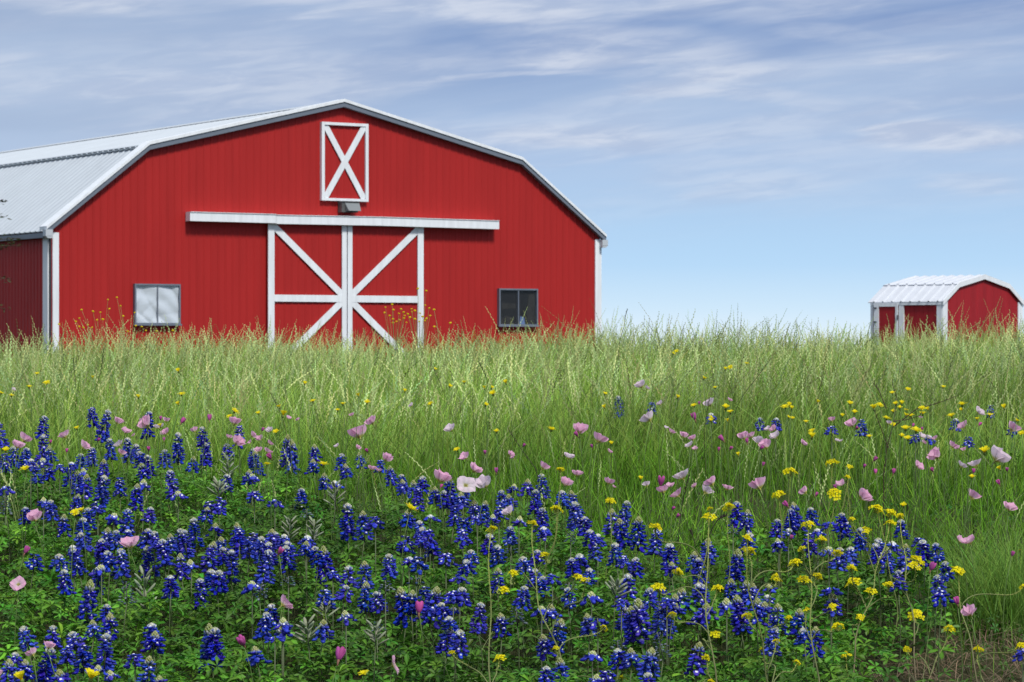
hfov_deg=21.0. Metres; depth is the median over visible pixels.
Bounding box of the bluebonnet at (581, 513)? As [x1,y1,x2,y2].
[571,506,588,575]
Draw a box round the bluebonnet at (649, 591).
[641,587,660,668]
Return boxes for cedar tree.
[0,199,22,311]
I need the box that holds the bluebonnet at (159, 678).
[154,675,166,681]
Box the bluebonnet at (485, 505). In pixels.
[478,500,489,549]
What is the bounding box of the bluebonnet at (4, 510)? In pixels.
[0,495,11,576]
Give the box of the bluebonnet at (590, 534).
[582,529,599,639]
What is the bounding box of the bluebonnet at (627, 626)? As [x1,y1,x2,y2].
[622,606,644,675]
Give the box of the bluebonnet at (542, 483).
[536,474,550,523]
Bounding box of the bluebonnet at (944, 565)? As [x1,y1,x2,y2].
[928,561,954,665]
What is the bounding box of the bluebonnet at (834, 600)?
[819,594,847,644]
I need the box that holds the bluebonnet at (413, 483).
[404,480,421,556]
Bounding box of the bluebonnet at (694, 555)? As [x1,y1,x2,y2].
[685,551,699,652]
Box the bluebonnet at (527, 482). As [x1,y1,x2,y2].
[514,478,536,526]
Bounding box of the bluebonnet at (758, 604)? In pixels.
[748,597,768,680]
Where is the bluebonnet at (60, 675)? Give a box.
[49,669,70,681]
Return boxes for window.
[133,284,181,325]
[497,288,538,326]
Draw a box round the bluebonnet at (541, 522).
[532,508,549,595]
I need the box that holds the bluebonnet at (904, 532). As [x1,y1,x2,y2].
[892,519,909,614]
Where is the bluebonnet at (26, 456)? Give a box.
[15,447,35,511]
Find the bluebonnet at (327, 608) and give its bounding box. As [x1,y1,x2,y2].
[311,593,340,681]
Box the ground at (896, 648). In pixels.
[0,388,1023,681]
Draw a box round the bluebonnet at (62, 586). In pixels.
[56,569,76,647]
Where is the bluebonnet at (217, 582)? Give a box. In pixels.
[203,570,232,673]
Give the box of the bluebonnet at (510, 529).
[502,526,523,607]
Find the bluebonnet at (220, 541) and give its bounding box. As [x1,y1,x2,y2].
[215,536,229,610]
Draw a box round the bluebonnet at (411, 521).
[395,509,419,580]
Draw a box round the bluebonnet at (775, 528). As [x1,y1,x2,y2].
[766,518,793,583]
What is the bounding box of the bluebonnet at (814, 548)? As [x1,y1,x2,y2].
[797,533,824,608]
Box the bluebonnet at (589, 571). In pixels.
[579,567,605,667]
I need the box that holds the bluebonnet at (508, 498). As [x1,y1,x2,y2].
[500,494,517,563]
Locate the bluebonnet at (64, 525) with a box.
[46,514,71,565]
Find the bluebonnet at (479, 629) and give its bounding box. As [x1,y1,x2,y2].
[462,602,487,673]
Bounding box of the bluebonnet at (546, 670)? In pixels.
[538,666,554,681]
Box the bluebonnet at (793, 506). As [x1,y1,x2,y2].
[782,502,807,588]
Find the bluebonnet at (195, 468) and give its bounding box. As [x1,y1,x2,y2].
[185,456,199,513]
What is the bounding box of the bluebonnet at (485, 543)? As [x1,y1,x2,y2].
[480,533,496,606]
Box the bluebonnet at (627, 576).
[612,573,637,639]
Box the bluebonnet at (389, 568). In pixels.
[380,553,399,626]
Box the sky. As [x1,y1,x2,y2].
[0,0,1023,360]
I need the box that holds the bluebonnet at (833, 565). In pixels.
[828,547,854,648]
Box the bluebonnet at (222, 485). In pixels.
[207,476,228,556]
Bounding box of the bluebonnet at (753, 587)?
[747,583,762,674]
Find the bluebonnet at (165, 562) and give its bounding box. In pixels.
[155,538,175,645]
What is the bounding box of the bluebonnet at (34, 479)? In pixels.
[28,463,49,542]
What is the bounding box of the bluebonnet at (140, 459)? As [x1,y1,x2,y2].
[127,451,149,491]
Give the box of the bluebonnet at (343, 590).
[330,584,358,658]
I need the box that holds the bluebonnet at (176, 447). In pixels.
[166,432,184,475]
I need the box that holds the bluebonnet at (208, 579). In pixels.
[204,568,225,626]
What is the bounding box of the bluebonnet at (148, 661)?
[136,655,155,681]
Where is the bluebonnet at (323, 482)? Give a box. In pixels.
[318,473,333,536]
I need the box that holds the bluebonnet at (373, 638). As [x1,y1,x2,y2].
[363,619,389,681]
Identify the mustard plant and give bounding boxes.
[447,525,509,681]
[508,520,622,681]
[648,513,722,681]
[741,534,802,681]
[797,520,844,681]
[841,509,896,678]
[893,513,955,681]
[950,566,1023,681]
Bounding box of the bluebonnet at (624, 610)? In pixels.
[607,605,641,674]
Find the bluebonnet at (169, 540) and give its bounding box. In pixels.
[163,534,179,622]
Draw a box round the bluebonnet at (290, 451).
[284,439,299,490]
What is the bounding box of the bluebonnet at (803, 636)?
[783,627,825,681]
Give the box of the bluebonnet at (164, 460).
[156,449,172,527]
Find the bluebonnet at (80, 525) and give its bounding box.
[68,517,95,577]
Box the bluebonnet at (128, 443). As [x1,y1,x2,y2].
[119,437,133,483]
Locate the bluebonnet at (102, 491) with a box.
[91,475,110,535]
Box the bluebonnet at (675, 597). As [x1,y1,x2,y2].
[654,594,687,665]
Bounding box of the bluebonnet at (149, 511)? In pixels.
[137,507,156,575]
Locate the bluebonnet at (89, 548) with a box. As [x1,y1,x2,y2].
[72,532,96,596]
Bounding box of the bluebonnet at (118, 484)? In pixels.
[108,477,134,536]
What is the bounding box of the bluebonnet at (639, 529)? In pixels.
[624,516,650,573]
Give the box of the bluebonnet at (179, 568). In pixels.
[173,553,197,654]
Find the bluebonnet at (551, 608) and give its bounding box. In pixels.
[533,603,569,660]
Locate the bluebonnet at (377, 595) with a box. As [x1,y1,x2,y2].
[361,591,387,681]
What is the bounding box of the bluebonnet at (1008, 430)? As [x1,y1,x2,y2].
[1006,422,1020,479]
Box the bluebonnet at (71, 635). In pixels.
[65,631,85,679]
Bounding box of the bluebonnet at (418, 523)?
[407,520,425,585]
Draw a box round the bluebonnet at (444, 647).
[427,628,459,681]
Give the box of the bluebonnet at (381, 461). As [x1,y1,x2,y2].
[373,459,393,504]
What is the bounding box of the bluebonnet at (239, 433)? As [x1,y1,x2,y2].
[228,425,244,516]
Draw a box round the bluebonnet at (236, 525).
[228,522,250,612]
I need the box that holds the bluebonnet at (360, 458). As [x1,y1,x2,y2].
[352,452,372,509]
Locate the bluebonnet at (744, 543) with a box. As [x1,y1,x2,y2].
[738,532,761,593]
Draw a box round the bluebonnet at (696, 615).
[686,612,711,679]
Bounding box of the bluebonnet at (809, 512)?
[801,507,820,585]
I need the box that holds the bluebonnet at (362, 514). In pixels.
[355,510,377,600]
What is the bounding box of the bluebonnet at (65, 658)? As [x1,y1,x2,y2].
[57,645,76,672]
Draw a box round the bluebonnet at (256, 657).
[245,646,271,680]
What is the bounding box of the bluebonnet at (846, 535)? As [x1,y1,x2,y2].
[833,522,854,610]
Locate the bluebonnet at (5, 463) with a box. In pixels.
[0,453,12,492]
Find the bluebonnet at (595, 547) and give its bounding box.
[587,543,603,617]
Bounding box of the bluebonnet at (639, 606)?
[626,598,653,672]
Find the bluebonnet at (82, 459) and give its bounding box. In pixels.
[75,453,87,515]
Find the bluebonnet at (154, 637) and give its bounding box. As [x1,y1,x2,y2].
[140,630,168,674]
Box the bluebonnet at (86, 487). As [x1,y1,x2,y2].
[77,474,96,561]
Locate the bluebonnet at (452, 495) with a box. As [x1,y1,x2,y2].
[442,479,457,519]
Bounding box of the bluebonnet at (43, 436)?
[34,433,50,510]
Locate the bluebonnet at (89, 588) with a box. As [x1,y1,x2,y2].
[77,579,97,646]
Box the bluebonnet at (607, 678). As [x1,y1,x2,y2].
[596,670,615,681]
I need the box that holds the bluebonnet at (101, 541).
[83,538,111,609]
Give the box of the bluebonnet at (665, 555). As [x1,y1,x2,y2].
[656,543,685,647]
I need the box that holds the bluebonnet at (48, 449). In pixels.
[44,446,58,511]
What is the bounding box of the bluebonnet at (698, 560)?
[692,557,714,632]
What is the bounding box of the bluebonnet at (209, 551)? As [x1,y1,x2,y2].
[199,541,218,613]
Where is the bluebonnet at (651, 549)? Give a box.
[644,529,662,588]
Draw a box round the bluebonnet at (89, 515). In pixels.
[81,507,96,561]
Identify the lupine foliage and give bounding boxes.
[0,460,1023,681]
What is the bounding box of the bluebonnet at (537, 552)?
[520,549,545,642]
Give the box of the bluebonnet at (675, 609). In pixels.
[663,603,693,677]
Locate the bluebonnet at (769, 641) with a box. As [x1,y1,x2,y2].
[756,626,782,678]
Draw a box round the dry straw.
[648,560,1023,681]
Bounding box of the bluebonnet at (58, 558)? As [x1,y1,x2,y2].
[48,553,68,644]
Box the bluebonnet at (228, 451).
[221,443,240,499]
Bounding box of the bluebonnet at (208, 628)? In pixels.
[198,623,229,680]
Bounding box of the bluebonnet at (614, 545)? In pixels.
[603,542,629,634]
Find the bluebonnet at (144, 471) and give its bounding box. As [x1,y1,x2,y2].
[135,463,150,525]
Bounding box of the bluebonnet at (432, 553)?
[422,542,440,631]
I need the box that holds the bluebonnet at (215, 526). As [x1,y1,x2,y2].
[197,522,223,612]
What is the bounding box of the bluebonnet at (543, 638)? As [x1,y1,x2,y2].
[529,634,556,681]
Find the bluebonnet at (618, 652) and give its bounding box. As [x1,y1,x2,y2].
[607,648,627,680]
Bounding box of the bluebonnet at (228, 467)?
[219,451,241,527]
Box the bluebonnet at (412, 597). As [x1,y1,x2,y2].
[393,590,427,679]
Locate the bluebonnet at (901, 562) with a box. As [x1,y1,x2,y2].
[896,543,913,639]
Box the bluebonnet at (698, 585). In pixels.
[686,582,712,655]
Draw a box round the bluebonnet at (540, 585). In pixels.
[537,576,563,635]
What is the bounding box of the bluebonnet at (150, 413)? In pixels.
[137,411,155,467]
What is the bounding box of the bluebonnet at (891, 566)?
[875,547,902,640]
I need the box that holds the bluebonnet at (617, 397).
[612,395,625,430]
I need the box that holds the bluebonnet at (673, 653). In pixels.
[657,614,686,675]
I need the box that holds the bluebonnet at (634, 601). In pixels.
[632,598,645,652]
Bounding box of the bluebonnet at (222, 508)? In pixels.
[208,497,227,555]
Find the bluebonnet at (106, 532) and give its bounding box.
[94,527,112,610]
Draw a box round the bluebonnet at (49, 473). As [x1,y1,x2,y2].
[39,466,61,523]
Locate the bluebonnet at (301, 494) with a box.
[292,488,310,560]
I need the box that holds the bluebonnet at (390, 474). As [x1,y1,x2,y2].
[381,465,401,550]
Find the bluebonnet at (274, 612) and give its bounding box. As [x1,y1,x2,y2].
[253,603,279,681]
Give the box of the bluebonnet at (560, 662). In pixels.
[551,657,569,681]
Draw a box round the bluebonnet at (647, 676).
[638,672,655,681]
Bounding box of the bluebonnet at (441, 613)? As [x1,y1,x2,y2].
[432,602,461,681]
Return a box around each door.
[267,224,346,356]
[320,122,368,201]
[347,226,423,367]
[873,303,897,351]
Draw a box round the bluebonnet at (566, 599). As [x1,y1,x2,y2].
[560,587,580,669]
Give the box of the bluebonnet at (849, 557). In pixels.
[836,546,859,640]
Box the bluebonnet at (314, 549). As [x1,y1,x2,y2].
[303,546,326,627]
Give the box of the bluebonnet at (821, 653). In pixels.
[795,626,827,681]
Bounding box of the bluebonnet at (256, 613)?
[242,582,267,674]
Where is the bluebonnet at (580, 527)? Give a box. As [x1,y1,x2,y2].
[577,516,602,566]
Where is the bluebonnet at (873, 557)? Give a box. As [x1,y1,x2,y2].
[857,543,895,655]
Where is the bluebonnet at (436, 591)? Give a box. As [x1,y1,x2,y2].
[417,586,446,681]
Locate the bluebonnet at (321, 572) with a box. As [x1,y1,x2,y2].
[309,545,335,622]
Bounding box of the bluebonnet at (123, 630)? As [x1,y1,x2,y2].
[111,581,135,680]
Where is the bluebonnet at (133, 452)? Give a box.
[129,444,140,520]
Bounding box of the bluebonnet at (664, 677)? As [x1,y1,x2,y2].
[652,630,671,681]
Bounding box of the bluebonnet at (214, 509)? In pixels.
[203,501,218,575]
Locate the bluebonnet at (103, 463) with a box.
[92,459,110,534]
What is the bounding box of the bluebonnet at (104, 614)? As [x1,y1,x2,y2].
[95,604,125,664]
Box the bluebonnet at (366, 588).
[357,581,380,637]
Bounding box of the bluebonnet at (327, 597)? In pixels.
[307,589,339,677]
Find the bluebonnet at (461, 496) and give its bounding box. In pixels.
[449,492,475,563]
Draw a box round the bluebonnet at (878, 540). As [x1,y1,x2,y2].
[865,538,885,632]
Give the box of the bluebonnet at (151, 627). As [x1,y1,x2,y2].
[137,622,165,680]
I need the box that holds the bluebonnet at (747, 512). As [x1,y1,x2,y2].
[737,509,758,575]
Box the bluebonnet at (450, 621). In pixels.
[432,616,461,681]
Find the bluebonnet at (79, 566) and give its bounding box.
[68,548,90,628]
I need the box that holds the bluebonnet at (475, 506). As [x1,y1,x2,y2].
[467,500,482,565]
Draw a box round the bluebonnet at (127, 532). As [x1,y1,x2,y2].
[116,529,137,621]
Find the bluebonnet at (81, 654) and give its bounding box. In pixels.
[72,645,94,677]
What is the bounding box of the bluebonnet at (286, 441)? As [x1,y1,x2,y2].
[278,434,294,485]
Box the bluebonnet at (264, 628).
[250,612,271,664]
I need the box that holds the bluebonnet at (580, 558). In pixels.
[572,553,590,642]
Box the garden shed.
[868,274,1023,357]
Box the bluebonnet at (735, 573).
[724,548,745,639]
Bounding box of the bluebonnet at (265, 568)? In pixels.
[251,549,275,635]
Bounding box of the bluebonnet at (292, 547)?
[272,541,296,620]
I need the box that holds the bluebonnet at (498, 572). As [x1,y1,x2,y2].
[486,567,510,652]
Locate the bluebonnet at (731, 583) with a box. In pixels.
[721,578,745,649]
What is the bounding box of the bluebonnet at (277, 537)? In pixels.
[270,531,287,599]
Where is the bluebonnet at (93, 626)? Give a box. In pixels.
[80,619,101,676]
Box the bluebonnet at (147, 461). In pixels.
[143,455,158,507]
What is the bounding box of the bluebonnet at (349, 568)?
[339,565,361,630]
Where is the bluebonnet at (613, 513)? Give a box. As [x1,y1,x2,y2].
[601,508,628,607]
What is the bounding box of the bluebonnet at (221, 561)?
[212,547,227,612]
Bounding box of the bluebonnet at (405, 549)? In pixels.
[388,536,421,644]
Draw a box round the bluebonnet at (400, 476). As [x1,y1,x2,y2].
[395,474,417,539]
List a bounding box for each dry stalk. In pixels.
[94,347,104,392]
[430,361,455,441]
[479,363,489,425]
[508,428,540,513]
[618,309,627,380]
[677,472,689,565]
[704,397,709,479]
[709,513,726,576]
[732,356,771,457]
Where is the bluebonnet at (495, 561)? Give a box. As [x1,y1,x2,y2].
[487,545,509,633]
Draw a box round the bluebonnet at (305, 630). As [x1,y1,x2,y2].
[291,614,325,681]
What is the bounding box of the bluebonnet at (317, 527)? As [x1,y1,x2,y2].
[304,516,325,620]
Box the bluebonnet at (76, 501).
[60,493,82,577]
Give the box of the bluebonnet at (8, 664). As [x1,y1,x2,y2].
[0,658,19,681]
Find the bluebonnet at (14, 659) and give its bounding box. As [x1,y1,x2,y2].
[2,652,22,675]
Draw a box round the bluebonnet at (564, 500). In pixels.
[553,490,568,564]
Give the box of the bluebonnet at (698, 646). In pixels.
[684,641,706,681]
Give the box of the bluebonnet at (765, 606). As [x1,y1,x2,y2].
[749,601,773,663]
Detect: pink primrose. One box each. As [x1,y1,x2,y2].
[9,576,25,663]
[12,439,25,555]
[14,432,32,517]
[25,647,36,681]
[26,508,44,591]
[44,641,55,680]
[58,429,69,527]
[74,439,90,531]
[113,439,124,505]
[115,416,124,507]
[117,426,131,480]
[118,448,128,506]
[118,536,139,646]
[126,433,134,504]
[137,414,152,502]
[153,423,163,500]
[158,417,169,504]
[160,427,174,490]
[190,427,197,515]
[221,434,232,525]
[229,416,241,495]
[232,435,246,527]
[247,439,258,517]
[249,431,257,502]
[253,434,262,534]
[254,446,263,533]
[265,426,272,525]
[265,440,272,521]
[265,447,274,498]
[277,594,292,678]
[286,415,291,501]
[295,417,301,487]
[329,443,338,527]
[345,412,353,492]
[347,424,366,507]
[356,444,364,554]
[364,415,379,498]
[368,465,376,558]
[376,468,386,551]
[381,452,393,547]
[387,655,398,681]
[408,402,413,450]
[434,469,451,566]
[443,423,458,520]
[457,476,475,549]
[458,452,468,559]
[470,462,482,560]
[474,474,490,558]
[501,505,512,614]
[508,450,514,563]
[510,456,521,538]
[534,461,550,538]
[561,476,573,530]
[564,452,574,522]
[572,470,583,503]
[573,422,588,510]
[590,431,608,529]
[605,477,615,561]
[608,448,612,525]
[634,379,644,445]
[639,410,653,506]
[642,481,650,576]
[656,400,661,463]
[656,484,667,578]
[658,425,668,525]
[662,482,673,582]
[669,428,677,530]
[670,487,682,585]
[672,468,688,566]
[676,431,688,521]
[684,441,691,551]
[688,434,700,539]
[691,483,703,542]
[692,445,698,543]
[696,485,713,554]
[703,398,713,465]
[703,476,715,573]
[722,484,733,558]
[728,397,734,493]
[737,431,747,537]
[747,431,754,517]
[748,476,767,585]
[752,436,762,526]
[758,438,773,534]
[764,425,769,518]
[769,424,777,517]
[769,430,778,524]
[798,486,809,539]
[799,439,807,522]
[828,416,835,521]
[834,438,838,533]
[834,479,843,547]
[839,439,844,542]
[844,417,859,522]
[856,488,873,571]
[886,420,891,506]
[914,460,924,537]
[916,440,925,537]
[919,416,926,514]
[919,432,927,513]
[924,435,930,522]
[927,446,944,553]
[931,435,939,542]
[944,440,957,549]
[955,445,959,560]
[957,420,966,517]
[957,535,967,661]
[959,460,967,567]
[960,447,967,559]
[960,604,980,681]
[963,489,981,556]
[963,534,974,642]
[967,459,980,561]
[971,406,984,510]
[990,445,1010,558]
[1003,501,1017,572]
[1008,421,1021,515]
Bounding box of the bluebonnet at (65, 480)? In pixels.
[62,466,82,509]
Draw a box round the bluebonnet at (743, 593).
[727,580,761,646]
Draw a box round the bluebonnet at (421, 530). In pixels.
[410,526,429,625]
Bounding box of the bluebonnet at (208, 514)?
[197,507,213,559]
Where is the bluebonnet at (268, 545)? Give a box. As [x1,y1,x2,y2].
[258,542,281,632]
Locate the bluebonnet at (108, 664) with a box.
[93,633,116,672]
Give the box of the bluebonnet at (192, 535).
[185,517,204,578]
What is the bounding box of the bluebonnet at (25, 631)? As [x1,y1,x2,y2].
[18,625,42,681]
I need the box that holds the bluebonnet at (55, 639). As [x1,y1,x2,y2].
[42,625,62,669]
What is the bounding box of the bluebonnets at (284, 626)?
[0,402,1023,681]
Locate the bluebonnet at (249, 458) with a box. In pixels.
[247,448,263,492]
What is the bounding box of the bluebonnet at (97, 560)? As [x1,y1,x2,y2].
[94,543,115,596]
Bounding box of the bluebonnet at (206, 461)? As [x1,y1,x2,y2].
[198,442,219,526]
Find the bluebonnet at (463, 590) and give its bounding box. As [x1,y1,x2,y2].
[443,586,471,674]
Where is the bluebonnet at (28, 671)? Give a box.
[17,659,34,681]
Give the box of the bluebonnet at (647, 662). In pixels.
[636,647,659,681]
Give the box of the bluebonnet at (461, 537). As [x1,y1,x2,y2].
[449,529,482,620]
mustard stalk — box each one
[535,505,563,655]
[550,467,564,606]
[605,497,615,632]
[694,507,711,669]
[718,502,734,660]
[771,490,785,590]
[776,467,797,584]
[815,488,840,638]
[825,458,838,545]
[829,464,852,542]
[844,474,861,610]
[868,504,897,671]
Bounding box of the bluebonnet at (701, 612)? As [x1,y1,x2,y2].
[696,603,724,672]
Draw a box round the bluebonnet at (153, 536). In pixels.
[147,531,166,606]
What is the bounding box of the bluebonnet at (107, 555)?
[95,551,122,600]
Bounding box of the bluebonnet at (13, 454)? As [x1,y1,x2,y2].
[8,446,20,511]
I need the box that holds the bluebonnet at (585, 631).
[572,613,598,675]
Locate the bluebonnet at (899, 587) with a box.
[886,570,912,678]
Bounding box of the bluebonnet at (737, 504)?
[726,501,744,547]
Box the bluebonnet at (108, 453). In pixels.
[104,438,117,512]
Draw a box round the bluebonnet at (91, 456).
[85,447,99,474]
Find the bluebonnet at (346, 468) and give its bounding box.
[336,463,358,515]
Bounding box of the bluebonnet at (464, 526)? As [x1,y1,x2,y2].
[456,517,473,619]
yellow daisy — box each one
[0,446,9,560]
[10,393,18,517]
[13,670,23,681]
[18,465,31,568]
[26,385,32,507]
[30,372,38,452]
[43,380,49,428]
[70,508,79,621]
[74,426,80,471]
[77,507,86,612]
[85,668,99,681]
[90,375,93,451]
[137,394,146,532]
[158,423,167,526]
[171,401,178,505]
[177,392,185,513]
[228,407,238,443]
[255,411,261,502]
[264,462,271,528]
[273,429,278,551]
[275,410,286,469]
[277,404,287,500]
[297,381,306,487]
[310,399,315,505]
[318,461,331,543]
[335,408,344,513]
[341,402,346,509]
[355,392,359,507]
[358,670,368,681]
[359,399,369,509]
[400,503,417,646]
[403,388,408,499]
[428,401,434,512]
[443,383,452,486]
[449,447,459,566]
[461,380,465,466]
[482,402,487,511]
[483,385,487,491]
[486,389,495,508]
[491,385,497,489]
[494,429,499,540]
[503,379,512,493]
[548,426,554,528]
[597,404,605,528]
[603,391,611,510]
[609,441,618,516]
[638,475,648,589]
[670,394,679,528]
[691,403,696,524]
[703,375,706,495]
[708,415,713,506]
[709,418,713,513]
[714,386,721,498]
[721,418,728,503]
[722,367,726,473]
[722,403,729,527]
[727,365,733,480]
[727,410,736,503]
[736,452,742,551]
[741,362,748,446]
[780,404,792,503]
[782,402,791,515]
[788,405,793,494]
[788,415,791,503]
[790,416,798,501]
[803,420,808,519]
[808,428,813,520]
[808,432,815,528]
[816,400,820,518]
[840,413,843,506]
[847,400,856,531]
[847,409,857,489]
[866,434,871,538]
[870,404,877,536]
[876,402,886,529]
[880,415,889,513]
[886,391,893,508]
[886,422,895,505]
[888,401,896,540]
[891,409,896,520]
[894,433,903,537]
[897,405,906,510]
[899,400,903,547]
[900,502,911,649]
[901,425,910,542]
[903,412,907,491]
[903,435,914,544]
[905,387,910,513]
[908,413,914,527]
[911,426,921,542]
[918,405,925,524]
[920,411,925,485]
[926,406,934,513]
[942,385,949,509]
[946,413,954,518]
[956,407,962,511]
[959,402,968,529]
[963,474,975,565]
[976,417,983,523]
[979,446,989,573]
[988,413,992,497]
[996,465,1007,558]
[1001,404,1005,530]
[1013,418,1018,527]
[1018,430,1023,537]
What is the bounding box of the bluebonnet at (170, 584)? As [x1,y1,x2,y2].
[162,575,186,681]
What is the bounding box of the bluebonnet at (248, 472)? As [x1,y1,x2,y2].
[241,469,257,535]
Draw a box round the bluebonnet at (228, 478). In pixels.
[210,474,236,542]
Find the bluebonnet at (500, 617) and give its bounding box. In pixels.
[490,612,511,681]
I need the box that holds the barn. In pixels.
[0,99,607,374]
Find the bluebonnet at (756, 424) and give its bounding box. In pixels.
[755,417,766,474]
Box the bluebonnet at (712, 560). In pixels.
[699,538,724,590]
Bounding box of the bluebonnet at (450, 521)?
[445,505,464,566]
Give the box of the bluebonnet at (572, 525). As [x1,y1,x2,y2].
[563,501,583,553]
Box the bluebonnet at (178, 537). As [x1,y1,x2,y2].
[174,528,189,621]
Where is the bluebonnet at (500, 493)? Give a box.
[495,489,507,531]
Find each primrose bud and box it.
[14,546,30,654]
[49,440,54,527]
[65,448,70,532]
[94,438,100,532]
[147,446,152,528]
[157,416,161,515]
[160,437,164,528]
[180,417,188,509]
[202,414,211,523]
[236,634,252,681]
[259,427,264,516]
[262,453,272,525]
[277,547,283,615]
[332,646,345,681]
[359,448,367,556]
[415,601,424,681]
[440,484,444,565]
[483,450,492,564]
[493,467,497,548]
[515,443,525,514]
[574,431,584,509]
[589,444,592,516]
[658,475,668,582]
[668,513,679,586]
[669,506,675,597]
[688,412,696,510]
[696,401,699,483]
[718,434,729,527]
[718,447,722,550]
[729,446,736,532]
[740,437,747,532]
[755,462,764,573]
[757,445,763,545]
[782,500,791,607]
[790,535,799,639]
[815,492,822,580]
[832,484,836,545]
[849,426,858,513]
[860,464,865,565]
[866,456,877,557]
[874,469,879,562]
[892,468,899,559]
[912,423,918,526]
[915,427,922,529]
[925,467,933,541]
[927,561,936,681]
[953,596,962,681]
[972,468,980,551]
[978,422,982,506]
[996,479,1002,561]
[1003,551,1014,681]
[1004,467,1008,539]
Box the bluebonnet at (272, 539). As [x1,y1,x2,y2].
[258,529,280,628]
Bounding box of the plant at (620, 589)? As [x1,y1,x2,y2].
[601,575,631,670]
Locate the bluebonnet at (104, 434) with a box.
[95,409,110,471]
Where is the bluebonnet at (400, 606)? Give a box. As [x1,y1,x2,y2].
[390,586,416,680]
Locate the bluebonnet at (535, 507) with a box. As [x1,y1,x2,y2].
[526,489,546,553]
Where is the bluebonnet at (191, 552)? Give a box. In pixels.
[178,529,195,619]
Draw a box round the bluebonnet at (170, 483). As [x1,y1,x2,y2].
[165,469,185,556]
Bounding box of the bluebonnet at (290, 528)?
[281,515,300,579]
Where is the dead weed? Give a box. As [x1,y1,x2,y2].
[873,379,957,525]
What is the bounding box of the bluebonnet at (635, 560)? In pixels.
[629,557,644,652]
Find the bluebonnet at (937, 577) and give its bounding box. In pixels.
[922,574,959,671]
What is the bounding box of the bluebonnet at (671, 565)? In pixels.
[663,561,678,634]
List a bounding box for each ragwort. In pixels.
[58,299,109,373]
[116,297,142,368]
[384,303,407,362]
[407,288,430,388]
[433,309,451,368]
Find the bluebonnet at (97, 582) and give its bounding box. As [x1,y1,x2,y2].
[89,566,107,624]
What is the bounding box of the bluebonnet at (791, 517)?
[783,508,801,572]
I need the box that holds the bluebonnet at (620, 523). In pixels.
[613,518,640,573]
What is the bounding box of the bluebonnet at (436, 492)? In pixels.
[427,486,444,563]
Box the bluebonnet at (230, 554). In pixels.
[220,549,244,641]
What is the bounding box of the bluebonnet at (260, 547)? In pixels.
[253,536,268,617]
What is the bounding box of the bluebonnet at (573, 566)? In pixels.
[563,557,582,663]
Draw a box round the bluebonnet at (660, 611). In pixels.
[651,602,674,670]
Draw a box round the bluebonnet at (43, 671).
[33,648,56,681]
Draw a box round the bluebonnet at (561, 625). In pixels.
[532,618,566,676]
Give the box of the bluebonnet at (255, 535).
[238,532,259,628]
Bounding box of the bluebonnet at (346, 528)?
[335,502,358,563]
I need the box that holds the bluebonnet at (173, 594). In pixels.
[161,581,181,664]
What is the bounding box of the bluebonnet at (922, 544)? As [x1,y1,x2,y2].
[909,539,940,653]
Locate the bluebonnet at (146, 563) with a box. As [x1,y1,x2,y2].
[138,545,160,587]
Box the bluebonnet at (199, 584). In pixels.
[191,578,209,674]
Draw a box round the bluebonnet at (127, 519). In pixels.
[118,508,139,591]
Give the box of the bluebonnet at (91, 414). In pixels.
[83,407,106,452]
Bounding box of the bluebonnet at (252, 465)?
[245,450,268,529]
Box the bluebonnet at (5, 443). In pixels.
[0,422,9,513]
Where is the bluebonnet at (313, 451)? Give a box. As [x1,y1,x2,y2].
[304,444,322,509]
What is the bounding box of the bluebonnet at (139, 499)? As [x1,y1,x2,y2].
[123,483,143,572]
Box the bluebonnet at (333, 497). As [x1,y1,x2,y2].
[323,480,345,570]
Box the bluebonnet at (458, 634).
[445,629,480,681]
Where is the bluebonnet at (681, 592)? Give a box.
[672,588,692,663]
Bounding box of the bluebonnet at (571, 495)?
[563,490,579,564]
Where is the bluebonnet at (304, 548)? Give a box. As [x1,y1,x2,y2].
[289,541,315,618]
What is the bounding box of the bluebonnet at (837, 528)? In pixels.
[832,512,853,571]
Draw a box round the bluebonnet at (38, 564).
[21,553,46,631]
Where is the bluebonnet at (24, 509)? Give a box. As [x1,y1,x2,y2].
[14,507,39,562]
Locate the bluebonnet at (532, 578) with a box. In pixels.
[525,568,553,665]
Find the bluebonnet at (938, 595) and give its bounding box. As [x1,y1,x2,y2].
[927,590,954,681]
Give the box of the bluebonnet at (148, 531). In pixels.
[130,528,155,615]
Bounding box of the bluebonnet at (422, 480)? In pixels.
[416,475,430,550]
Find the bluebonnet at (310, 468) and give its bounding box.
[304,459,326,513]
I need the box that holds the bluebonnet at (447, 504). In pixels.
[434,490,453,564]
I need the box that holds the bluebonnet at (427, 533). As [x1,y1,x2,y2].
[414,529,437,585]
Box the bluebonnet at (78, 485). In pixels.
[71,470,84,520]
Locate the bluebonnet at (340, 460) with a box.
[334,453,351,531]
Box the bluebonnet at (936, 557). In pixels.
[926,542,952,652]
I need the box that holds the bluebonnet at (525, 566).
[514,556,535,662]
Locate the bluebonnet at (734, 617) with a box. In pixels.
[722,594,753,676]
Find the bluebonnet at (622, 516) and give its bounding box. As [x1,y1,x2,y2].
[612,500,631,536]
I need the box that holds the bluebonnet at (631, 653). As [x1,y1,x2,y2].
[616,647,640,681]
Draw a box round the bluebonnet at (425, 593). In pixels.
[409,586,438,681]
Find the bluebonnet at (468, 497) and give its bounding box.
[447,492,471,521]
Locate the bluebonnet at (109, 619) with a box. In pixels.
[97,612,118,668]
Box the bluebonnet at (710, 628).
[688,584,713,659]
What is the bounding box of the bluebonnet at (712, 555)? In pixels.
[701,542,718,652]
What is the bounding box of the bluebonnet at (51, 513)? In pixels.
[39,499,62,558]
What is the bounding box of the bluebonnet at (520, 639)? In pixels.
[497,606,530,670]
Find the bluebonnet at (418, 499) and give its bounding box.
[411,488,424,547]

